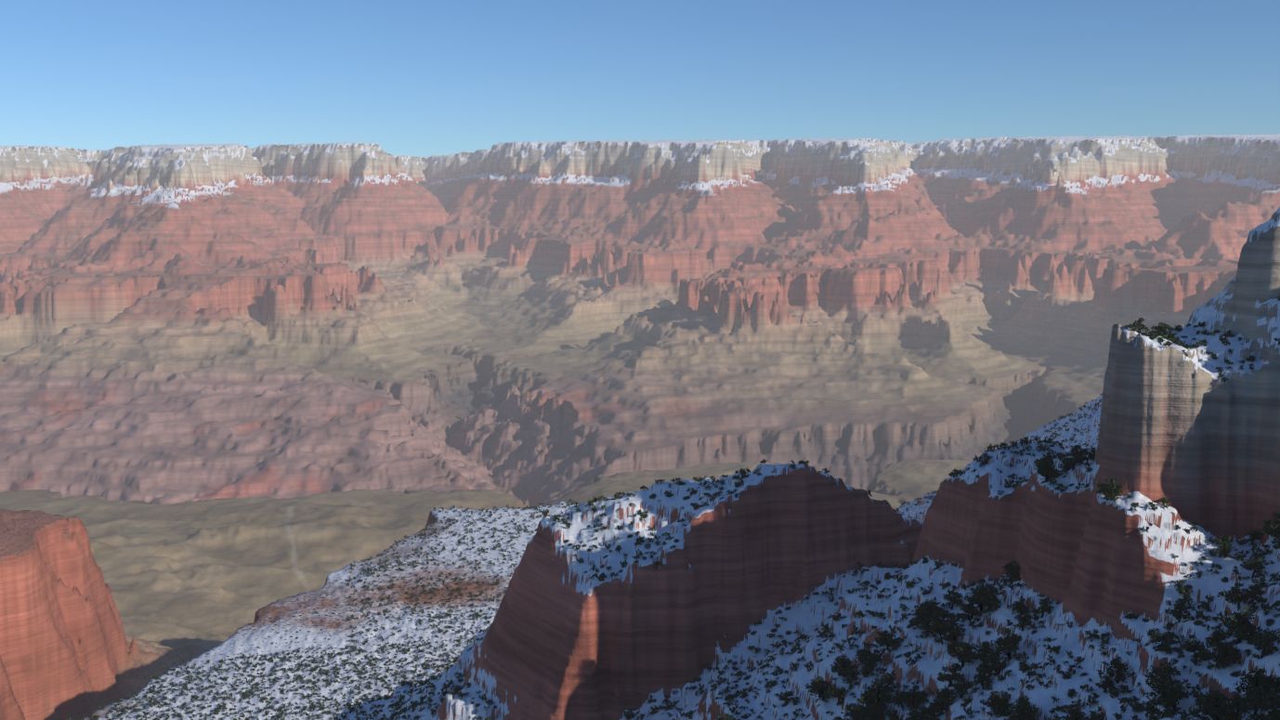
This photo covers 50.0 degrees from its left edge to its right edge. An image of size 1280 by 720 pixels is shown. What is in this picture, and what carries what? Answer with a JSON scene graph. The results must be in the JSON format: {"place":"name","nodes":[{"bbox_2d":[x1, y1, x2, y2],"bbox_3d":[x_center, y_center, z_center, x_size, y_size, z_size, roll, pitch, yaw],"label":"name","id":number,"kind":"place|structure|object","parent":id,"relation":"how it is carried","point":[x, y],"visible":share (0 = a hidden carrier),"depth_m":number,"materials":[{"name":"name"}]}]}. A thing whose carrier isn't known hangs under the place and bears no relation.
{"place":"outdoors","nodes":[
{"label":"outdoors","id":0,"kind":"place"},
{"bbox_2d":[0,133,1279,719],"bbox_3d":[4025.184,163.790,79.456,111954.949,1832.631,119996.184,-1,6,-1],"label":"canyon ground","id":1,"kind":"structure","parent":0,"point":[260,399],"depth_m":5116.37,"materials":[{"name":"stone"}]},
{"bbox_2d":[65,323,1192,719],"bbox_3d":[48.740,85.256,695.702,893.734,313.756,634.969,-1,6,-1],"label":"shrubs","id":2,"kind":"object","parent":1,"relation":"on","point":[796,645],"visible":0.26,"depth_m":589.85,"materials":[{"name":"green plant"}]},
{"bbox_2d":[344,393,1102,644],"bbox_3d":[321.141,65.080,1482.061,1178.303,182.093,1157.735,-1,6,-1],"label":"shrubs","id":3,"kind":"object","parent":1,"relation":"on","point":[459,589],"visible":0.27,"depth_m":1220.29,"materials":[{"name":"green plant"}]},
{"bbox_2d":[776,690,795,703],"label":"juniper tree","id":4,"kind":"object","parent":1,"relation":"on","point":[784,696],"visible":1,"depth_m":407.84,"materials":[{"name":"green plant"}]},
{"bbox_2d":[809,676,827,698],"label":"juniper tree","id":5,"kind":"object","parent":1,"relation":"on","point":[816,693],"visible":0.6,"depth_m":398.48,"materials":[{"name":"green plant"}]},
{"bbox_2d":[808,676,835,701],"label":"juniper tree","id":6,"kind":"object","parent":1,"relation":"on","point":[820,684],"visible":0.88,"depth_m":395.35,"materials":[{"name":"green plant"}]},
{"bbox_2d":[831,659,845,676],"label":"juniper tree","id":7,"kind":"object","parent":1,"relation":"on","point":[836,670],"visible":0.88,"depth_m":402.13,"materials":[{"name":"green plant"}]},
{"bbox_2d":[826,686,850,705],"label":"juniper tree","id":8,"kind":"object","parent":1,"relation":"on","point":[837,692],"visible":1,"depth_m":387.33,"materials":[{"name":"green plant"}]},
{"bbox_2d":[837,666,848,678],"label":"juniper tree","id":9,"kind":"object","parent":1,"relation":"on","point":[844,669],"visible":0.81,"depth_m":398.32,"materials":[{"name":"green plant"}]},
{"bbox_2d":[830,653,859,676],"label":"juniper tree","id":10,"kind":"object","parent":1,"relation":"on","point":[847,662],"visible":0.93,"depth_m":400.27,"materials":[{"name":"green plant"}]},
{"bbox_2d":[841,667,861,683],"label":"juniper tree","id":11,"kind":"object","parent":1,"relation":"on","point":[854,674],"visible":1,"depth_m":391.19,"materials":[{"name":"green plant"}]},
{"bbox_2d":[840,702,867,719],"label":"juniper tree","id":12,"kind":"object","parent":1,"relation":"on","point":[848,709],"visible":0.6,"depth_m":373.08,"materials":[{"name":"green plant"}]},
{"bbox_2d":[849,696,879,719],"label":"juniper tree","id":13,"kind":"object","parent":1,"relation":"on","point":[861,710],"visible":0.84,"depth_m":369.19,"materials":[{"name":"green plant"}]},
{"bbox_2d":[859,657,876,674],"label":"juniper tree","id":14,"kind":"object","parent":1,"relation":"on","point":[868,663],"visible":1,"depth_m":388.51,"materials":[{"name":"green plant"}]},
{"bbox_2d":[854,640,886,665],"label":"juniper tree","id":15,"kind":"object","parent":1,"relation":"on","point":[862,655],"visible":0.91,"depth_m":392.61,"materials":[{"name":"green plant"}]},
{"bbox_2d":[860,692,880,707],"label":"juniper tree","id":16,"kind":"object","parent":1,"relation":"on","point":[869,699],"visible":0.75,"depth_m":373.02,"materials":[{"name":"green plant"}]},
{"bbox_2d":[862,707,885,719],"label":"juniper tree","id":17,"kind":"object","parent":1,"relation":"on","point":[873,714],"visible":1,"depth_m":366.68,"materials":[{"name":"green plant"}]},
{"bbox_2d":[867,702,886,719],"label":"juniper tree","id":18,"kind":"object","parent":1,"relation":"on","point":[880,715],"visible":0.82,"depth_m":368.72,"materials":[{"name":"green plant"}]},
{"bbox_2d":[861,679,894,713],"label":"juniper tree","id":19,"kind":"object","parent":1,"relation":"on","point":[879,692],"visible":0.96,"depth_m":373.31,"materials":[{"name":"green plant"}]},
{"bbox_2d":[874,629,897,650],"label":"juniper tree","id":20,"kind":"object","parent":1,"relation":"on","point":[884,634],"visible":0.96,"depth_m":394.66,"materials":[{"name":"green plant"}]},
{"bbox_2d":[874,670,901,691],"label":"juniper tree","id":21,"kind":"object","parent":1,"relation":"on","point":[888,678],"visible":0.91,"depth_m":377.90,"materials":[{"name":"green plant"}]},
{"bbox_2d":[884,709,900,719],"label":"juniper tree","id":22,"kind":"object","parent":1,"relation":"on","point":[894,712],"visible":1,"depth_m":362.38,"materials":[{"name":"green plant"}]},
{"bbox_2d":[887,637,901,651],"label":"juniper tree","id":23,"kind":"object","parent":1,"relation":"on","point":[894,640],"visible":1,"depth_m":393.33,"materials":[{"name":"green plant"}]},
{"bbox_2d":[887,689,911,709],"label":"juniper tree","id":24,"kind":"object","parent":1,"relation":"on","point":[897,698],"visible":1,"depth_m":366.20,"materials":[{"name":"green plant"}]},
{"bbox_2d":[901,687,926,709],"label":"juniper tree","id":25,"kind":"object","parent":1,"relation":"on","point":[913,694],"visible":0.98,"depth_m":365.63,"materials":[{"name":"green plant"}]},
{"bbox_2d":[905,708,921,719],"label":"juniper tree","id":26,"kind":"object","parent":1,"relation":"on","point":[911,716],"visible":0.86,"depth_m":352.92,"materials":[{"name":"green plant"}]},
{"bbox_2d":[908,607,928,626],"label":"juniper tree","id":27,"kind":"object","parent":1,"relation":"on","point":[917,613],"visible":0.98,"depth_m":396.05,"materials":[{"name":"green plant"}]},
{"bbox_2d":[906,705,933,719],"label":"juniper tree","id":28,"kind":"object","parent":1,"relation":"on","point":[921,713],"visible":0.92,"depth_m":351.21,"materials":[{"name":"green plant"}]},
{"bbox_2d":[916,618,936,639],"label":"juniper tree","id":29,"kind":"object","parent":1,"relation":"on","point":[925,625],"visible":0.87,"depth_m":390.21,"materials":[{"name":"green plant"}]},
{"bbox_2d":[914,600,943,623],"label":"juniper tree","id":30,"kind":"object","parent":1,"relation":"on","point":[930,608],"visible":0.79,"depth_m":396.42,"materials":[{"name":"green plant"}]},
{"bbox_2d":[922,701,943,717],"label":"juniper tree","id":31,"kind":"object","parent":1,"relation":"on","point":[932,712],"visible":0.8,"depth_m":355.14,"materials":[{"name":"green plant"}]},
{"bbox_2d":[928,621,952,644],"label":"juniper tree","id":32,"kind":"object","parent":1,"relation":"on","point":[940,632],"visible":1,"depth_m":381.81,"materials":[{"name":"green plant"}]},
{"bbox_2d":[928,608,952,625],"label":"juniper tree","id":33,"kind":"object","parent":1,"relation":"on","point":[943,615],"visible":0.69,"depth_m":389.01,"materials":[{"name":"green plant"}]},
{"bbox_2d":[927,685,957,715],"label":"juniper tree","id":34,"kind":"object","parent":1,"relation":"on","point":[945,702],"visible":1,"depth_m":353.67,"materials":[{"name":"green plant"}]},
{"bbox_2d":[937,613,966,640],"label":"juniper tree","id":35,"kind":"object","parent":1,"relation":"on","point":[950,624],"visible":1,"depth_m":380.43,"materials":[{"name":"green plant"}]},
{"bbox_2d":[937,661,966,687],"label":"juniper tree","id":36,"kind":"object","parent":1,"relation":"on","point":[954,670],"visible":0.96,"depth_m":361.38,"materials":[{"name":"green plant"}]},
{"bbox_2d":[940,591,963,610],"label":"juniper tree","id":37,"kind":"object","parent":1,"relation":"on","point":[959,601],"visible":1,"depth_m":395.62,"materials":[{"name":"green plant"}]},
{"bbox_2d":[945,640,960,656],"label":"juniper tree","id":38,"kind":"object","parent":1,"relation":"on","point":[952,646],"visible":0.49,"depth_m":373.79,"materials":[{"name":"green plant"}]},
{"bbox_2d":[946,677,974,696],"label":"juniper tree","id":39,"kind":"object","parent":1,"relation":"on","point":[962,685],"visible":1,"depth_m":351.86,"materials":[{"name":"green plant"}]},
{"bbox_2d":[946,640,978,666],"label":"juniper tree","id":40,"kind":"object","parent":1,"relation":"on","point":[960,653],"visible":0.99,"depth_m":365.14,"materials":[{"name":"green plant"}]},
{"bbox_2d":[959,602,977,622],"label":"juniper tree","id":41,"kind":"object","parent":1,"relation":"on","point":[967,613],"visible":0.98,"depth_m":383.62,"materials":[{"name":"green plant"}]},
{"bbox_2d":[963,600,980,619],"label":"juniper tree","id":42,"kind":"object","parent":1,"relation":"on","point":[973,608],"visible":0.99,"depth_m":383.65,"materials":[{"name":"green plant"}]},
{"bbox_2d":[963,585,995,610],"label":"juniper tree","id":43,"kind":"object","parent":1,"relation":"on","point":[978,601],"visible":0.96,"depth_m":383.29,"materials":[{"name":"green plant"}]},
{"bbox_2d":[970,670,993,690],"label":"juniper tree","id":44,"kind":"object","parent":1,"relation":"on","point":[981,677],"visible":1,"depth_m":349.34,"materials":[{"name":"green plant"}]},
{"bbox_2d":[967,640,997,661],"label":"juniper tree","id":45,"kind":"object","parent":1,"relation":"on","point":[980,654],"visible":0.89,"depth_m":361.67,"materials":[{"name":"green plant"}]},
{"bbox_2d":[975,661,994,679],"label":"juniper tree","id":46,"kind":"object","parent":1,"relation":"on","point":[984,670],"visible":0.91,"depth_m":353.69,"materials":[{"name":"green plant"}]},
{"bbox_2d":[975,585,1005,610],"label":"juniper tree","id":47,"kind":"object","parent":1,"relation":"on","point":[990,596],"visible":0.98,"depth_m":380.64,"materials":[{"name":"green plant"}]},
{"bbox_2d":[975,653,1006,675],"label":"juniper tree","id":48,"kind":"object","parent":1,"relation":"on","point":[993,659],"visible":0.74,"depth_m":355.47,"materials":[{"name":"green plant"}]},
{"bbox_2d":[979,690,1006,712],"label":"juniper tree","id":49,"kind":"object","parent":1,"relation":"on","point":[988,703],"visible":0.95,"depth_m":331.49,"materials":[{"name":"green plant"}]},
{"bbox_2d":[989,659,1007,674],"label":"juniper tree","id":50,"kind":"object","parent":1,"relation":"on","point":[999,666],"visible":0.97,"depth_m":352.19,"materials":[{"name":"green plant"}]},
{"bbox_2d":[718,293,1279,719],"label":"shrubs","id":51,"kind":"object","parent":1,"relation":"on","point":[1169,711],"visible":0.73,"depth_m":346.02,"materials":[{"name":"green plant"}]},
{"bbox_2d":[992,693,1015,716],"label":"juniper tree","id":52,"kind":"object","parent":1,"relation":"on","point":[1003,700],"visible":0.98,"depth_m":328.98,"materials":[{"name":"green plant"}]},
{"bbox_2d":[988,625,1022,658],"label":"juniper tree","id":53,"kind":"object","parent":1,"relation":"on","point":[1008,641],"visible":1,"depth_m":356.55,"materials":[{"name":"green plant"}]},
{"bbox_2d":[999,560,1019,584],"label":"juniper tree","id":54,"kind":"object","parent":1,"relation":"on","point":[1012,570],"visible":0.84,"depth_m":392.98,"materials":[{"name":"green plant"}]},
{"bbox_2d":[1009,596,1031,614],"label":"juniper tree","id":55,"kind":"object","parent":1,"relation":"on","point":[1021,607],"visible":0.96,"depth_m":370.95,"materials":[{"name":"green plant"}]},
{"bbox_2d":[1003,701,1039,719],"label":"juniper tree","id":56,"kind":"object","parent":1,"relation":"on","point":[1023,711],"visible":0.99,"depth_m":318.00,"materials":[{"name":"green plant"}]},
{"bbox_2d":[1012,612,1034,630],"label":"juniper tree","id":57,"kind":"object","parent":1,"relation":"on","point":[1025,620],"visible":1,"depth_m":364.70,"materials":[{"name":"green plant"}]},
{"bbox_2d":[1012,694,1039,718],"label":"juniper tree","id":58,"kind":"object","parent":1,"relation":"on","point":[1031,711],"visible":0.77,"depth_m":320.96,"materials":[{"name":"green plant"}]},
{"bbox_2d":[1018,658,1039,679],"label":"juniper tree","id":59,"kind":"object","parent":1,"relation":"on","point":[1024,667],"visible":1,"depth_m":340.27,"materials":[{"name":"green plant"}]},
{"bbox_2d":[1031,596,1054,618],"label":"juniper tree","id":60,"kind":"object","parent":1,"relation":"on","point":[1045,607],"visible":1,"depth_m":364.29,"materials":[{"name":"green plant"}]},
{"bbox_2d":[1036,468,1055,482],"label":"juniper tree","id":61,"kind":"object","parent":1,"relation":"on","point":[1043,474],"visible":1,"depth_m":381.75,"materials":[{"name":"green plant"}]},
{"bbox_2d":[1033,452,1063,483],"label":"juniper tree","id":62,"kind":"object","parent":1,"relation":"on","point":[1041,463],"visible":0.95,"depth_m":381.37,"materials":[{"name":"green plant"}]},
{"bbox_2d":[1058,456,1076,472],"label":"juniper tree","id":63,"kind":"object","parent":1,"relation":"on","point":[1066,467],"visible":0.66,"depth_m":384.80,"materials":[{"name":"green plant"}]},
{"bbox_2d":[1057,444,1086,470],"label":"juniper tree","id":64,"kind":"object","parent":1,"relation":"on","point":[1077,455],"visible":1,"depth_m":379.01,"materials":[{"name":"green plant"}]},
{"bbox_2d":[1063,703,1089,719],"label":"juniper tree","id":65,"kind":"object","parent":1,"relation":"on","point":[1075,712],"visible":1,"depth_m":304.90,"materials":[{"name":"green plant"}]},
{"bbox_2d":[1081,445,1096,462],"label":"juniper tree","id":66,"kind":"object","parent":1,"relation":"on","point":[1091,454],"visible":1,"depth_m":379.21,"materials":[{"name":"green plant"}]},
{"bbox_2d":[1084,628,1099,641],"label":"juniper tree","id":67,"kind":"object","parent":1,"relation":"on","point":[1095,632],"visible":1,"depth_m":339.48,"materials":[{"name":"green plant"}]},
{"bbox_2d":[1089,712,1107,719],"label":"juniper tree","id":68,"kind":"object","parent":1,"relation":"on","point":[1099,716],"visible":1,"depth_m":295.48,"materials":[{"name":"green plant"}]},
{"bbox_2d":[1096,675,1114,689],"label":"juniper tree","id":69,"kind":"object","parent":1,"relation":"on","point":[1106,682],"visible":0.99,"depth_m":315.44,"materials":[{"name":"green plant"}]},
{"bbox_2d":[1093,477,1123,500],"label":"juniper tree","id":70,"kind":"object","parent":1,"relation":"on","point":[1105,489],"visible":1,"depth_m":353.83,"materials":[{"name":"green plant"}]},
{"bbox_2d":[1102,655,1135,683],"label":"juniper tree","id":71,"kind":"object","parent":1,"relation":"on","point":[1117,663],"visible":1,"depth_m":317.64,"materials":[{"name":"green plant"}]},
{"bbox_2d":[1129,317,1149,333],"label":"juniper tree","id":72,"kind":"object","parent":1,"relation":"on","point":[1138,325],"visible":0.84,"depth_m":376.51,"materials":[{"name":"green plant"}]},
{"bbox_2d":[1140,698,1162,719],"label":"juniper tree","id":73,"kind":"object","parent":1,"relation":"on","point":[1150,708],"visible":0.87,"depth_m":292.79,"materials":[{"name":"green plant"}]},
{"bbox_2d":[1147,322,1175,339],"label":"juniper tree","id":74,"kind":"object","parent":1,"relation":"on","point":[1163,328],"visible":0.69,"depth_m":368.55,"materials":[{"name":"green plant"}]},
{"bbox_2d":[1144,660,1180,684],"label":"juniper tree","id":75,"kind":"object","parent":1,"relation":"on","point":[1160,673],"visible":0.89,"depth_m":303.18,"materials":[{"name":"green plant"}]},
{"bbox_2d":[1144,679,1180,706],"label":"juniper tree","id":76,"kind":"object","parent":1,"relation":"on","point":[1160,688],"visible":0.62,"depth_m":296.71,"materials":[{"name":"green plant"}]},
{"bbox_2d":[1149,629,1177,652],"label":"juniper tree","id":77,"kind":"object","parent":1,"relation":"on","point":[1155,636],"visible":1,"depth_m":312.34,"materials":[{"name":"green plant"}]},
{"bbox_2d":[1151,678,1193,710],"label":"juniper tree","id":78,"kind":"object","parent":1,"relation":"on","point":[1172,697],"visible":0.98,"depth_m":292.02,"materials":[{"name":"green plant"}]},
{"bbox_2d":[1164,598,1193,623],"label":"juniper tree","id":79,"kind":"object","parent":1,"relation":"on","point":[1178,610],"visible":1,"depth_m":321.64,"materials":[{"name":"green plant"}]},
{"bbox_2d":[1174,578,1193,602],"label":"juniper tree","id":80,"kind":"object","parent":1,"relation":"on","point":[1183,588],"visible":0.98,"depth_m":328.36,"materials":[{"name":"green plant"}]},
{"bbox_2d":[1179,636,1212,664],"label":"juniper tree","id":81,"kind":"object","parent":1,"relation":"on","point":[1189,646],"visible":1,"depth_m":303.96,"materials":[{"name":"green plant"}]},
{"bbox_2d":[1203,629,1228,653],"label":"juniper tree","id":82,"kind":"object","parent":1,"relation":"on","point":[1218,635],"visible":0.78,"depth_m":304.25,"materials":[{"name":"green plant"}]},
{"bbox_2d":[1193,689,1240,719],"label":"juniper tree","id":83,"kind":"object","parent":1,"relation":"on","point":[1214,710],"visible":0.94,"depth_m":276.17,"materials":[{"name":"green plant"}]},
{"bbox_2d":[1205,690,1228,705],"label":"juniper tree","id":84,"kind":"object","parent":1,"relation":"on","point":[1222,699],"visible":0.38,"depth_m":280.65,"materials":[{"name":"green plant"}]},
{"bbox_2d":[1209,534,1234,557],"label":"juniper tree","id":85,"kind":"object","parent":1,"relation":"on","point":[1223,542],"visible":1,"depth_m":337.62,"materials":[{"name":"green plant"}]},
{"bbox_2d":[1207,640,1241,668],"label":"juniper tree","id":86,"kind":"object","parent":1,"relation":"on","point":[1222,653],"visible":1,"depth_m":297.76,"materials":[{"name":"green plant"}]},
{"bbox_2d":[1226,693,1247,714],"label":"juniper tree","id":87,"kind":"object","parent":1,"relation":"on","point":[1237,699],"visible":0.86,"depth_m":274.61,"materials":[{"name":"green plant"}]},
{"bbox_2d":[1225,580,1253,610],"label":"juniper tree","id":88,"kind":"object","parent":1,"relation":"on","point":[1238,595],"visible":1,"depth_m":313.87,"materials":[{"name":"green plant"}]},
{"bbox_2d":[1216,605,1264,645],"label":"juniper tree","id":89,"kind":"object","parent":1,"relation":"on","point":[1240,622],"visible":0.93,"depth_m":301.66,"materials":[{"name":"green plant"}]},
{"bbox_2d":[1236,685,1267,714],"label":"juniper tree","id":90,"kind":"object","parent":1,"relation":"on","point":[1257,695],"visible":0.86,"depth_m":270.52,"materials":[{"name":"green plant"}]},
{"bbox_2d":[1244,529,1261,542],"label":"juniper tree","id":91,"kind":"object","parent":1,"relation":"on","point":[1254,535],"visible":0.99,"depth_m":342.84,"materials":[{"name":"green plant"}]},
{"bbox_2d":[1233,666,1275,704],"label":"juniper tree","id":92,"kind":"object","parent":1,"relation":"on","point":[1258,679],"visible":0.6,"depth_m":277.79,"materials":[{"name":"green plant"}]},
{"bbox_2d":[1240,557,1268,578],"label":"juniper tree","id":93,"kind":"object","parent":1,"relation":"on","point":[1254,564],"visible":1,"depth_m":322.85,"materials":[{"name":"green plant"}]},
{"bbox_2d":[1240,710,1270,719],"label":"juniper tree","id":94,"kind":"object","parent":1,"relation":"on","point":[1255,716],"visible":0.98,"depth_m":240.48,"materials":[{"name":"green plant"}]},
{"bbox_2d":[1248,583,1266,602],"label":"juniper tree","id":95,"kind":"object","parent":1,"relation":"on","point":[1256,590],"visible":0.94,"depth_m":314.78,"materials":[{"name":"green plant"}]},
{"bbox_2d":[1250,576,1267,587],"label":"juniper tree","id":96,"kind":"object","parent":1,"relation":"on","point":[1261,582],"visible":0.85,"depth_m":319.55,"materials":[{"name":"green plant"}]},
{"bbox_2d":[1254,593,1267,608],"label":"juniper tree","id":97,"kind":"object","parent":1,"relation":"on","point":[1261,599],"visible":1,"depth_m":310.64,"materials":[{"name":"green plant"}]},
{"bbox_2d":[1248,627,1279,658],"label":"juniper tree","id":98,"kind":"object","parent":1,"relation":"on","point":[1260,642],"visible":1,"depth_m":292.46,"materials":[{"name":"green plant"}]},
{"bbox_2d":[1258,690,1279,710],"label":"juniper tree","id":99,"kind":"object","parent":1,"relation":"on","point":[1272,698],"visible":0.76,"depth_m":259.88,"materials":[{"name":"green plant"}]},
{"bbox_2d":[1259,696,1279,719],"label":"juniper tree","id":100,"kind":"object","parent":1,"relation":"on","point":[1274,712],"visible":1,"depth_m":239.26,"materials":[{"name":"green plant"}]},
{"bbox_2d":[1260,511,1279,538],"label":"juniper tree","id":101,"kind":"object","parent":1,"relation":"on","point":[1273,529],"visible":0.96,"depth_m":335.04,"materials":[{"name":"green plant"}]},
{"bbox_2d":[1263,675,1279,694],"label":"juniper tree","id":102,"kind":"object","parent":1,"relation":"on","point":[1276,683],"visible":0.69,"depth_m":276.38,"materials":[{"name":"green plant"}]},
{"bbox_2d":[0,0,1279,156],"label":"sky","id":103,"kind":"structure","parent":0,"point":[419,78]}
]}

